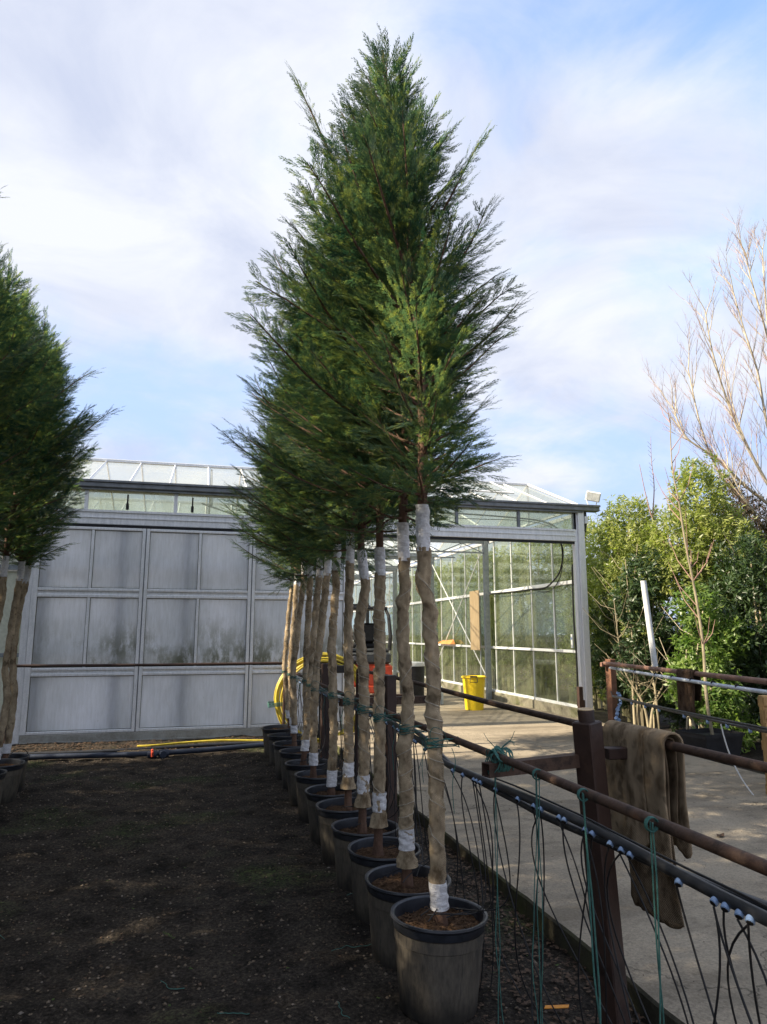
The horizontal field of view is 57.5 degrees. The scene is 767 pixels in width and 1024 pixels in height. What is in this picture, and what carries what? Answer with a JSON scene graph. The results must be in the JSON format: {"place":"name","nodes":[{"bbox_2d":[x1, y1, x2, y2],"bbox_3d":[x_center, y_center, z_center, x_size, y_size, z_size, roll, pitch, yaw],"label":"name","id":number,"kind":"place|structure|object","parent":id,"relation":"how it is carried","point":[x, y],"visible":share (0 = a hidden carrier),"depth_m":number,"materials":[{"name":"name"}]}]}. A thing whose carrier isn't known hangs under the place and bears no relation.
{"place":"outdoors","nodes":[
{"label":"outdoors","id":0,"kind":"place"},
{"bbox_2d":[0,635,764,1023],"bbox_3d":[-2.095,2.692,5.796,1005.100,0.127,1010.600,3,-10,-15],"label":"ground","id":1,"kind":"structure","parent":0,"point":[296,935],"depth_m":4.25,"materials":[{"name":"soil"}]},
{"bbox_2d":[0,769,7,801],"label":"plant pot","id":2,"kind":"object","parent":1,"relation":"on","point":[3,772],"visible":1,"depth_m":6.42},
{"bbox_2d":[0,283,97,622],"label":"conifer tree","id":3,"kind":"object","parent":2,"relation":"in","point":[42,435],"visible":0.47,"depth_m":6.95,"materials":[{"name":"green plant"}]},
{"bbox_2d":[0,758,24,803],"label":"plant pot","id":4,"kind":"object","parent":1,"relation":"on","point":[13,767],"visible":0.86,"depth_m":6.85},
{"bbox_2d":[0,305,122,758],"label":"conifer tree","id":5,"kind":"object","parent":4,"relation":"in","point":[6,681],"visible":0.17,"depth_m":7.27,"materials":[{"name":"green plant"}]},
{"bbox_2d":[1,753,29,792],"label":"plant pot","id":6,"kind":"object","parent":1,"relation":"on","point":[24,756],"visible":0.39,"depth_m":7.34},
{"bbox_2d":[1,318,101,757],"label":"conifer tree","id":7,"kind":"object","parent":6,"relation":"in","point":[7,746],"visible":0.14,"depth_m":7.72,"materials":[{"name":"green plant"}]},
{"bbox_2d":[11,735,260,751],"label":"wall litter","id":8,"kind":"object","parent":1,"relation":"on","point":[113,744],"depth_m":10.20,"materials":[{"name":"brown plant"}]},
{"bbox_2d":[11,741,262,753],"bbox_3d":[-3.447,3.352,9.885,3.807,0.049,0.210,3,-10,-17],"label":"water pipe","id":9,"kind":"object","parent":1,"relation":"on","point":[165,747],"visible":0.64,"depth_m":9.94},
{"bbox_2d":[29,742,263,759],"bbox_3d":[-3.059,3.296,9.624,4.416,0.083,0.436,3,-10,-18],"label":"water pipe","id":10,"kind":"object","parent":1,"relation":"on","point":[137,753],"visible":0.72,"depth_m":9.33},
{"bbox_2d":[147,749,168,757],"bbox_3d":[-3.027,3.248,9.394,0.279,0.124,0.184,4,-11,-22],"label":"pipe valve","id":11,"kind":"object","parent":10,"relation":"attached to","point":[163,753],"visible":1,"depth_m":9.37,"materials":[{"name":"red paint"}]},
{"bbox_2d":[137,739,262,746],"bbox_3d":[-2.408,3.408,10.358,2.360,0.061,0.211,2,-10,-12],"label":"yellow garden hose","id":12,"kind":"object","parent":1,"relation":"on","point":[185,742],"visible":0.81,"depth_m":10.36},
{"bbox_2d":[0,745,484,1023],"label":"leaf scraps","id":13,"kind":"object","parent":1,"relation":"on","point":[235,981],"visible":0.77,"depth_m":4.39,"materials":[{"name":"brown plant"}]},
{"bbox_2d":[261,724,290,757],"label":"plant pot","id":14,"kind":"object","parent":1,"relation":"on","point":[275,728],"visible":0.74,"depth_m":9.31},
{"bbox_2d":[217,440,322,728],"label":"conifer tree","id":15,"kind":"object","parent":14,"relation":"in","point":[268,552],"visible":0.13,"depth_m":9.68,"materials":[{"name":"green plant"}]},
{"bbox_2d":[267,733,301,765],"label":"plant pot","id":16,"kind":"object","parent":1,"relation":"on","point":[273,737],"visible":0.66,"depth_m":8.71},
{"bbox_2d":[247,420,315,735],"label":"conifer tree","id":17,"kind":"object","parent":16,"relation":"in","point":[295,607],"visible":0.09,"depth_m":9.13,"materials":[{"name":"green plant"}]},
{"bbox_2d":[273,740,309,779],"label":"plant pot","id":18,"kind":"object","parent":1,"relation":"on","point":[280,745],"visible":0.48,"depth_m":8.07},
{"bbox_2d":[219,373,340,745],"bbox_3d":[-1.175,0.345,8.648,1.711,4.923,1.535,3,-10,-15],"label":"conifer tree","id":19,"kind":"object","parent":18,"relation":"in","point":[293,691],"visible":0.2,"depth_m":8.54,"materials":[{"name":"green plant"}]},
{"bbox_2d":[0,749,598,1023],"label":"pebbles","id":20,"kind":"object","parent":1,"relation":"on","point":[249,962],"visible":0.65,"depth_m":4.36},
{"bbox_2d":[279,747,320,789],"bbox_3d":[-0.906,2.788,7.558,0.459,0.402,0.459,-7,-13,36],"label":"plant pot","id":21,"kind":"object","parent":1,"relation":"on","point":[287,754],"visible":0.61,"depth_m":7.44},
{"bbox_2d":[223,386,343,752],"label":"conifer tree","id":22,"kind":"object","parent":21,"relation":"in","point":[308,604],"visible":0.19,"depth_m":7.89,"materials":[{"name":"green plant"}]},
{"bbox_2d":[0,456,600,743],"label":"greenhouse","id":23,"kind":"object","parent":1,"relation":"on","point":[113,586],"visible":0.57,"depth_m":11.30,"materials":[{"name":"metal"}]},
{"bbox_2d":[32,597,86,667],"bbox_3d":[-5.006,1.859,10.809,0.724,1.073,0.010,3,-10,-15],"label":"door panel","id":24,"kind":"structure","parent":23,"relation":"in","point":[60,622],"depth_m":10.81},
{"bbox_2d":[39,529,91,587],"bbox_3d":[-5.006,0.728,11.005,0.724,0.926,0.010,3,-10,-15],"label":"door panel","id":25,"kind":"structure","parent":23,"relation":"in","point":[71,569],"depth_m":11.01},
{"bbox_2d":[27,676,133,730],"bbox_3d":[-4.635,2.931,10.724,1.492,0.803,0.010,3,-10,-15],"label":"door panel","id":26,"kind":"structure","parent":23,"relation":"in","point":[96,702],"depth_m":10.71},
{"bbox_2d":[86,598,137,663],"bbox_3d":[-4.263,1.893,11.003,0.724,1.073,0.010,3,-10,-15],"label":"door panel","id":27,"kind":"structure","parent":23,"relation":"in","point":[112,621],"depth_m":11.00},
{"bbox_2d":[92,530,141,587],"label":"door panel","id":28,"kind":"structure","parent":23,"relation":"in","point":[117,554],"depth_m":11.19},
{"bbox_2d":[3,662,287,743],"bbox_3d":[-3.156,2.689,9.514,3.720,1.239,0.104,3,-10,-15],"label":"cross rail","id":29,"kind":"object","parent":23,"relation":"attached to","point":[153,664],"visible":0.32,"depth_m":9.61,"materials":[{"name":"metal"}]},
{"bbox_2d":[143,599,195,663],"bbox_3d":[-3.427,1.930,11.220,0.774,1.073,0.010,3,-10,-15],"label":"door panel","id":30,"kind":"structure","parent":23,"relation":"in","point":[170,623],"depth_m":11.22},
{"bbox_2d":[148,532,198,588],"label":"door panel","id":31,"kind":"structure","parent":23,"relation":"in","point":[173,558],"depth_m":11.41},
{"bbox_2d":[140,674,243,727],"bbox_3d":[-3.032,3.003,11.141,1.591,0.803,0.010,3,-10,-15],"label":"door panel","id":32,"kind":"structure","parent":23,"relation":"in","point":[166,700],"depth_m":11.13,"materials":[{"name":"metal"}]},
{"bbox_2d":[197,599,246,662],"bbox_3d":[-2.637,1.966,11.426,0.774,1.073,0.010,3,-10,-15],"label":"door panel","id":33,"kind":"structure","parent":23,"relation":"in","point":[222,623],"depth_m":11.42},
{"bbox_2d":[200,534,248,589],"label":"door panel","id":34,"kind":"structure","parent":23,"relation":"in","point":[223,567],"depth_m":11.61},
{"bbox_2d":[255,536,290,590],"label":"door panel","id":35,"kind":"structure","parent":23,"relation":"in","point":[260,584],"depth_m":11.75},
{"bbox_2d":[253,600,292,664],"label":"door panel","id":36,"kind":"structure","parent":23,"relation":"in","point":[269,615],"depth_m":11.62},
{"bbox_2d":[251,673,341,723],"bbox_3d":[-1.423,3.075,11.560,1.505,0.803,0.010,3,-10,-15],"label":"door panel","id":37,"kind":"structure","parent":23,"relation":"in","point":[263,685],"depth_m":11.43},
{"bbox_2d":[300,601,342,663],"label":"door panel","id":38,"kind":"structure","parent":23,"relation":"in","point":[340,610],"depth_m":11.87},
{"bbox_2d":[305,563,342,590],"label":"door panel","id":39,"kind":"structure","parent":23,"relation":"in","point":[341,581],"depth_m":12.04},
{"bbox_2d":[470,590,480,649],"bbox_3d":[2.315,2.742,17.697,0.025,1.480,0.600,3,-10,-15],"label":"plywood board","id":40,"kind":"object","parent":23,"relation":"attached to","point":[475,620],"visible":1,"depth_m":17.66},
{"bbox_2d":[585,491,600,504],"bbox_3d":[4.091,-0.260,13.631,0.309,0.318,0.180,-3,-10,17],"label":"floodlight","id":41,"kind":"object","parent":23,"relation":"on","point":[593,496],"visible":0.85,"depth_m":13.57,"materials":[{"name":"white plastic"}]},
{"bbox_2d":[284,758,327,805],"bbox_3d":[-0.757,2.696,6.978,0.460,0.387,0.460,-2,-11,2],"label":"plant pot","id":42,"kind":"object","parent":1,"relation":"on","point":[293,766],"visible":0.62,"depth_m":6.85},
{"bbox_2d":[262,387,357,764],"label":"conifer tree","id":43,"kind":"object","parent":42,"relation":"in","point":[305,742],"visible":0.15,"depth_m":7.22,"materials":[{"name":"green plant"}]},
{"bbox_2d":[268,652,356,741],"bbox_3d":[-0.997,2.963,11.018,1.646,1.470,0.268,3,-10,-15],"label":"hose coil","id":44,"kind":"object","parent":1,"relation":"on","point":[277,704],"visible":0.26,"depth_m":10.94,"materials":[{"name":"yellow rubber"}]},
{"bbox_2d":[294,769,342,822],"bbox_3d":[-0.591,2.591,6.376,0.458,0.389,0.458,6,-12,-29],"label":"plant pot","id":45,"kind":"object","parent":1,"relation":"on","point":[304,781],"visible":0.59,"depth_m":6.25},
{"bbox_2d":[251,320,370,777],"bbox_3d":[-0.535,0.022,6.829,1.377,4.941,1.554,0,-10,1],"label":"conifer tree","id":46,"kind":"object","parent":45,"relation":"in","point":[313,752],"visible":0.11,"depth_m":6.56,"materials":[{"name":"green plant"}]},
{"bbox_2d":[320,663,329,758],"bbox_3d":[-0.720,2.532,8.606,0.100,1.300,0.100,3,-10,-15],"label":"steel post","id":47,"kind":"object","parent":1,"relation":"on","point":[325,681],"visible":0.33,"depth_m":8.57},
{"bbox_2d":[304,783,357,845],"bbox_3d":[-0.418,2.474,5.716,0.457,0.395,0.457,-1,-9,3],"label":"plant pot","id":48,"kind":"object","parent":1,"relation":"on","point":[315,794],"visible":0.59,"depth_m":5.60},
{"bbox_2d":[210,307,391,794],"bbox_3d":[-0.567,0.008,6.159,1.638,4.741,1.368,10,-14,-44],"label":"conifer tree","id":49,"kind":"object","parent":48,"relation":"in","point":[332,771],"visible":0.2,"depth_m":5.98,"materials":[{"name":"green plant"}]},
{"bbox_2d":[315,797,372,865],"bbox_3d":[-0.278,2.380,5.194,0.457,0.401,0.457,0,-10,-2],"label":"plant pot","id":50,"kind":"object","parent":1,"relation":"on","point":[330,811],"visible":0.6,"depth_m":5.07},
{"bbox_2d":[222,241,397,810],"bbox_3d":[-0.451,-0.176,5.628,1.710,4.923,1.514,3,-10,-15],"label":"conifer tree","id":51,"kind":"object","parent":50,"relation":"in","point":[348,785],"visible":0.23,"depth_m":5.49,"materials":[{"name":"green plant"}]},
{"bbox_2d":[331,817,398,891],"bbox_3d":[-0.126,2.292,4.652,0.459,0.390,0.459,4,-11,-15],"label":"plant pot","id":52,"kind":"object","parent":1,"relation":"on","point":[345,834],"visible":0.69,"depth_m":4.54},
{"bbox_2d":[271,233,410,833],"bbox_3d":[-0.146,-0.279,5.086,1.377,4.941,1.554,8,-13,-38],"label":"conifer tree","id":53,"kind":"object","parent":52,"relation":"in","point":[362,803],"visible":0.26,"depth_m":4.90,"materials":[{"name":"green plant"}]},
{"bbox_2d":[339,675,425,836],"bbox_3d":[0.027,2.022,5.742,0.802,1.330,0.118,4,-11,-22],"label":"steel post","id":54,"kind":"object","parent":1,"relation":"on","point":[392,700],"visible":0.47,"depth_m":5.73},
{"bbox_2d":[287,668,766,875],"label":"rusty rail fence","id":55,"kind":"object","parent":54,"relation":"on","point":[753,862],"visible":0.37,"depth_m":1.99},
{"bbox_2d":[532,769,542,1023],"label":"hanging twine","id":56,"kind":"object","parent":55,"relation":"hanging from","point":[535,777],"visible":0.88,"depth_m":2.48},
{"bbox_2d":[577,788,600,1023],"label":"hanging twine","id":57,"kind":"object","parent":55,"relation":"hanging from","point":[583,800],"visible":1,"depth_m":2.14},
{"bbox_2d":[644,816,664,1023],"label":"hanging twine","id":58,"kind":"object","parent":55,"relation":"hanging from","point":[653,829],"visible":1,"depth_m":1.83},
{"bbox_2d":[347,836,421,924],"bbox_3d":[0.002,2.208,4.172,0.447,0.392,0.447,7,-11,-30],"label":"plant pot","id":59,"kind":"object","parent":1,"relation":"on","point":[364,860],"visible":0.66,"depth_m":4.08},
{"bbox_2d":[245,163,469,856],"bbox_3d":[-0.126,-0.244,4.698,1.619,4.741,1.397,3,-10,-15],"label":"conifer tree","id":60,"kind":"object","parent":59,"relation":"in","point":[378,822],"visible":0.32,"depth_m":4.44,"materials":[{"name":"green plant"}]},
{"bbox_2d":[373,705,399,769],"bbox_3d":[0.022,1.384,4.307,0.177,0.385,0.114,3,-10,-15],"label":"twine tie","id":61,"kind":"object","parent":60,"relation":"attached to","point":[380,718],"visible":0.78,"depth_m":4.30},
{"bbox_2d":[385,574,422,661],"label":"hedge bush","id":62,"kind":"object","parent":1,"relation":"on","point":[410,611],"visible":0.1,"depth_m":30.22,"materials":[{"name":"green plant"}]},
{"bbox_2d":[364,863,450,970],"bbox_3d":[0.124,2.123,3.663,0.461,0.387,0.461,0,-9,6],"label":"plant pot","id":63,"kind":"object","parent":1,"relation":"on","point":[386,893],"visible":0.58,"depth_m":3.56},
{"bbox_2d":[224,63,526,888],"bbox_3d":[-0.111,-0.437,4.120,1.688,4.923,1.628,3,-10,-15],"label":"conifer tree","id":64,"kind":"object","parent":63,"relation":"in","point":[406,859],"visible":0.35,"depth_m":3.92,"materials":[{"name":"green plant"}]},
{"bbox_2d":[399,723,426,782],"bbox_3d":[0.161,1.304,3.810,0.152,0.309,0.100,-1,-10,6],"label":"twine tie","id":65,"kind":"object","parent":64,"relation":"attached to","point":[407,729],"visible":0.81,"depth_m":3.79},
{"bbox_2d":[409,562,451,661],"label":"hedge bush","id":66,"kind":"object","parent":1,"relation":"on","point":[416,628],"visible":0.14,"depth_m":27.37,"materials":[{"name":"green plant"}]},
{"bbox_2d":[390,895,487,1023],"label":"plant pot","id":67,"kind":"object","parent":1,"relation":"on","point":[438,969],"visible":0.85,"depth_m":3.04,"materials":[{"name":"plastic"}]},
{"bbox_2d":[278,25,533,925],"bbox_3d":[0.162,-0.446,3.658,1.399,4.783,1.238,0,-10,-2],"label":"conifer tree","id":68,"kind":"object","parent":67,"relation":"in","point":[387,214],"visible":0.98,"depth_m":3.56,"materials":[{"name":"green plant"}]},
{"bbox_2d":[425,727,459,813],"bbox_3d":[0.288,1.218,3.325,0.172,0.392,0.114,3,-10,-15],"label":"twine tie","id":69,"kind":"object","parent":68,"relation":"attached to","point":[438,744],"visible":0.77,"depth_m":3.31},
{"bbox_2d":[413,561,469,680],"bbox_3d":[2.350,3.844,24.955,2.834,4.320,2.332,-4,-10,20],"label":"hedge bush","id":70,"kind":"object","parent":1,"relation":"on","point":[447,655],"visible":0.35,"depth_m":24.79,"materials":[{"name":"green plant"}]},
{"bbox_2d":[442,547,505,675],"bbox_3d":[2.925,3.353,22.770,2.455,4.547,2.984,6,-11,-29],"label":"hedge bush","id":71,"kind":"object","parent":1,"relation":"on","point":[473,662],"visible":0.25,"depth_m":22.73,"materials":[{"name":"green plant"}]},
{"bbox_2d":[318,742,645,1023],"bbox_3d":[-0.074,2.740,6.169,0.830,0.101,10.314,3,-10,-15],"label":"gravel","id":72,"kind":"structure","parent":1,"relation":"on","point":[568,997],"depth_m":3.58,"materials":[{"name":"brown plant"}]},
{"bbox_2d":[451,545,539,691],"bbox_3d":[3.320,3.100,20.652,2.332,4.320,2.834,-8,-13,38],"label":"hedge bush","id":73,"kind":"object","parent":1,"relation":"on","point":[507,662],"visible":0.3,"depth_m":20.29,"materials":[{"name":"green plant"}]},
{"bbox_2d":[285,679,766,1023],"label":"irrigation line","id":74,"kind":"object","parent":1,"relation":"on","point":[751,908],"visible":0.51,"depth_m":2.39,"materials":[{"name":"plastic"}]},
{"bbox_2d":[489,542,577,699],"bbox_3d":[4.140,2.679,18.605,2.924,4.456,2.406,-2,-10,12],"label":"hedge bush","id":75,"kind":"object","parent":1,"relation":"on","point":[547,668],"visible":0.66,"depth_m":18.22,"materials":[{"name":"green plant"}]},
{"bbox_2d":[317,721,766,1023],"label":"concrete yard","id":76,"kind":"structure","parent":1,"relation":"on","point":[711,814],"depth_m":4.83,"materials":[{"name":"concrete"}]},
{"bbox_2d":[600,659,766,732],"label":"rail fence","id":77,"kind":"object","parent":76,"relation":"on","point":[611,666],"visible":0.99,"depth_m":8.04,"materials":[{"name":"brown metal"}]},
{"bbox_2d":[614,691,621,720],"bbox_3d":[3.531,2.978,10.225,0.352,0.689,0.090,3,-10,-15],"label":"connector bunch","id":78,"kind":"object","parent":77,"relation":"hanging from","point":[617,713],"visible":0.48,"depth_m":10.21,"materials":[{"name":"blue plastic"}]},
{"bbox_2d":[640,580,657,666],"bbox_3d":[3.436,1.437,9.039,0.156,1.101,0.072,0,-10,-1],"label":"white pole","id":79,"kind":"object","parent":77,"relation":"attached to","point":[649,626],"visible":0.99,"depth_m":9.01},
{"bbox_2d":[676,668,701,712],"bbox_3d":[3.459,2.031,7.905,0.123,0.494,0.468,0,-10,-1],"label":"fence post","id":80,"kind":"object","parent":77,"relation":"attached to","point":[689,694],"visible":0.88,"depth_m":7.86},
{"bbox_2d":[757,695,766,793],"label":"fence post","id":81,"kind":"object","parent":76,"relation":"on","point":[762,702],"visible":0.95,"depth_m":6.94,"materials":[{"name":"brown wood"}]},
{"bbox_2d":[482,707,630,1023],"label":"steel post","id":82,"kind":"object","parent":1,"relation":"on","point":[588,757],"visible":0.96,"depth_m":2.97,"materials":[{"name":"brown metal"}]},
{"bbox_2d":[484,731,514,773],"bbox_3d":[0.482,0.993,2.881,0.125,0.173,0.135,1,-10,-4],"label":"twine bundle","id":83,"kind":"object","parent":82,"relation":"attached to","point":[496,749],"visible":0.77,"depth_m":2.87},
{"bbox_2d":[490,753,503,1023],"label":"hanging twine","id":84,"kind":"object","parent":83,"relation":"hanging from","point":[495,761],"visible":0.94,"depth_m":2.77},
{"bbox_2d":[354,668,766,773],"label":"yard rail","id":85,"kind":"object","parent":1,"relation":"on","point":[743,762],"visible":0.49,"depth_m":3.74,"materials":[{"name":"metal"}]},
{"bbox_2d":[603,720,692,928],"bbox_3d":[1.153,1.349,3.080,0.123,0.785,0.471,3,-10,-15],"label":"burlap sack","id":86,"kind":"object","parent":85,"relation":"hanging from","point":[647,774],"visible":0.82,"depth_m":2.98,"materials":[{"name":"fabric"}]},
{"bbox_2d":[537,513,621,709],"bbox_3d":[4.973,2.240,16.322,2.455,4.547,2.984,3,-10,-15],"label":"hedge bush","id":87,"kind":"object","parent":1,"relation":"on","point":[568,629],"visible":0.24,"depth_m":16.14,"materials":[{"name":"green plant"}]},
{"bbox_2d":[568,519,672,716],"bbox_3d":[4.942,2.124,14.607,2.258,4.183,2.745,0,-10,-1],"label":"hedge bush","id":88,"kind":"object","parent":1,"relation":"on","point":[592,577],"visible":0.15,"depth_m":14.41,"materials":[{"name":"green plant"}]},
{"bbox_2d":[589,583,672,721],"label":"dark evergreen","id":89,"kind":"object","parent":1,"relation":"on","point":[600,652],"visible":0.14,"depth_m":13.53,"materials":[{"name":"green plant"}]},
{"bbox_2d":[592,493,680,728],"bbox_3d":[4.857,1.777,13.142,1.826,4.378,1.616,-3,-10,18],"label":"leafy shrub","id":90,"kind":"object","parent":1,"relation":"on","point":[622,552],"visible":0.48,"depth_m":13.15,"materials":[{"name":"green plant"}]},
{"bbox_2d":[585,542,691,728],"bbox_3d":[4.593,2.126,11.999,2.251,3.302,1.559,-1,-10,5],"label":"leafy shrub","id":91,"kind":"object","parent":1,"relation":"on","point":[639,649],"visible":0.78,"depth_m":11.91,"materials":[{"name":"green plant"}]},
{"bbox_2d":[652,405,714,734],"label":"bare sapling","id":92,"kind":"object","parent":1,"relation":"on","point":[703,642],"visible":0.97,"depth_m":9.76,"materials":[{"name":"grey plant"}]},
{"bbox_2d":[632,581,760,753],"bbox_3d":[4.705,2.310,10.559,1.745,2.560,1.196,-4,-11,24],"label":"laurel","id":93,"kind":"object","parent":1,"relation":"on","point":[723,707],"visible":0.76,"depth_m":10.44,"materials":[{"name":"green plant"}]},
{"bbox_2d":[637,615,765,731],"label":"dark evergreen","id":94,"kind":"object","parent":1,"relation":"on","point":[677,718],"visible":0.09,"depth_m":12.23,"materials":[{"name":"green plant"}]},
{"bbox_2d":[636,450,766,728],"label":"tall laurel","id":95,"kind":"object","parent":1,"relation":"on","point":[705,528],"visible":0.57,"depth_m":12.07,"materials":[{"name":"green plant"}]},
{"bbox_2d":[639,441,666,545],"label":"dead shoot","id":96,"kind":"object","parent":95,"relation":"attached to","point":[654,490],"visible":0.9,"depth_m":12.81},
{"bbox_2d":[642,205,766,546],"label":"bare tree","id":97,"kind":"object","parent":1,"relation":"on","point":[742,437],"visible":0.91,"depth_m":13.81,"materials":[{"name":"brown plant"}]},
{"bbox_2d":[675,728,744,760],"bbox_3d":[4.395,3.125,9.398,0.700,0.340,0.530,4,-11,-22],"label":"black tub","id":98,"kind":"object","parent":1,"relation":"on","point":[701,738],"visible":0.79,"depth_m":9.25,"materials":[{"name":"plastic"}]},
{"bbox_2d":[696,529,766,741],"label":"dark evergreen","id":99,"kind":"object","parent":1,"relation":"on","point":[753,662],"visible":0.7,"depth_m":10.93,"materials":[{"name":"green plant"}]},
{"bbox_2d":[703,476,766,725],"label":"brown topped shrub","id":100,"kind":"object","parent":1,"relation":"on","point":[749,512],"visible":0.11,"depth_m":13.11,"materials":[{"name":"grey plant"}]},
{"bbox_2d":[0,0,766,634],"label":"sky","id":101,"kind":"structure","parent":0,"point":[142,170],"materials":[{"name":"blue"}]},
{"bbox_2d":[353,680,604,726],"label":"greenhouse floor","id":102,"kind":"structure","parent":0,"point":[453,710],"depth_m":13.90,"materials":[{"name":"concrete"}]},
{"bbox_2d":[353,603,391,693],"bbox_3d":[-0.502,3.227,16.133,1.145,2.300,1.792,2,-10,-11],"label":"forklift","id":103,"kind":"object","parent":102,"relation":"on","point":[369,632],"visible":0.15,"depth_m":15.51,"materials":[{"name":"red paint"}]},
{"bbox_2d":[399,661,424,695],"bbox_3d":[0.704,4.151,17.316,0.680,0.880,0.680,3,-10,-15],"label":"black bin","id":104,"kind":"object","parent":102,"relation":"on","point":[418,671],"visible":0.38,"depth_m":17.07,"materials":[{"name":"plastic"}]},
{"bbox_2d":[461,674,485,710],"bbox_3d":[1.900,3.783,14.656,0.524,0.700,0.524,8,-12,-37],"label":"yellow bin","id":105,"kind":"object","parent":102,"relation":"on","point":[473,685],"visible":1,"depth_m":14.48,"materials":[{"name":"plastic"}]},
{"bbox_2d":[577,687,583,707],"bbox_3d":[3.501,3.433,12.416,0.080,0.640,0.080,3,-10,-15],"label":"short post","id":106,"kind":"object","parent":102,"relation":"on","point":[580,703],"visible":0.57,"depth_m":12.41,"materials":[{"name":"metal"}]},
{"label":"plant pot","id":107,"kind":"object","parent":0,"visible":0},
{"bbox_2d":[0,247,103,548],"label":"conifer tree","id":108,"kind":"object","parent":107,"relation":"in","point":[25,313],"visible":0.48,"depth_m":6.38,"materials":[{"name":"green plant"}]},
{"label":"plant pot","id":109,"kind":"object","parent":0,"visible":0},
{"bbox_2d":[0,241,63,522],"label":"conifer tree","id":110,"kind":"object","parent":109,"relation":"in","point":[10,423],"visible":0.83,"depth_m":5.85,"materials":[{"name":"green plant"}]},
{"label":"plant pot","id":111,"kind":"object","parent":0,"visible":0},
{"bbox_2d":[0,270,36,456],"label":"conifer tree","id":112,"kind":"object","parent":111,"relation":"in","point":[12,359],"visible":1,"depth_m":5.38,"materials":[{"name":"green plant"}]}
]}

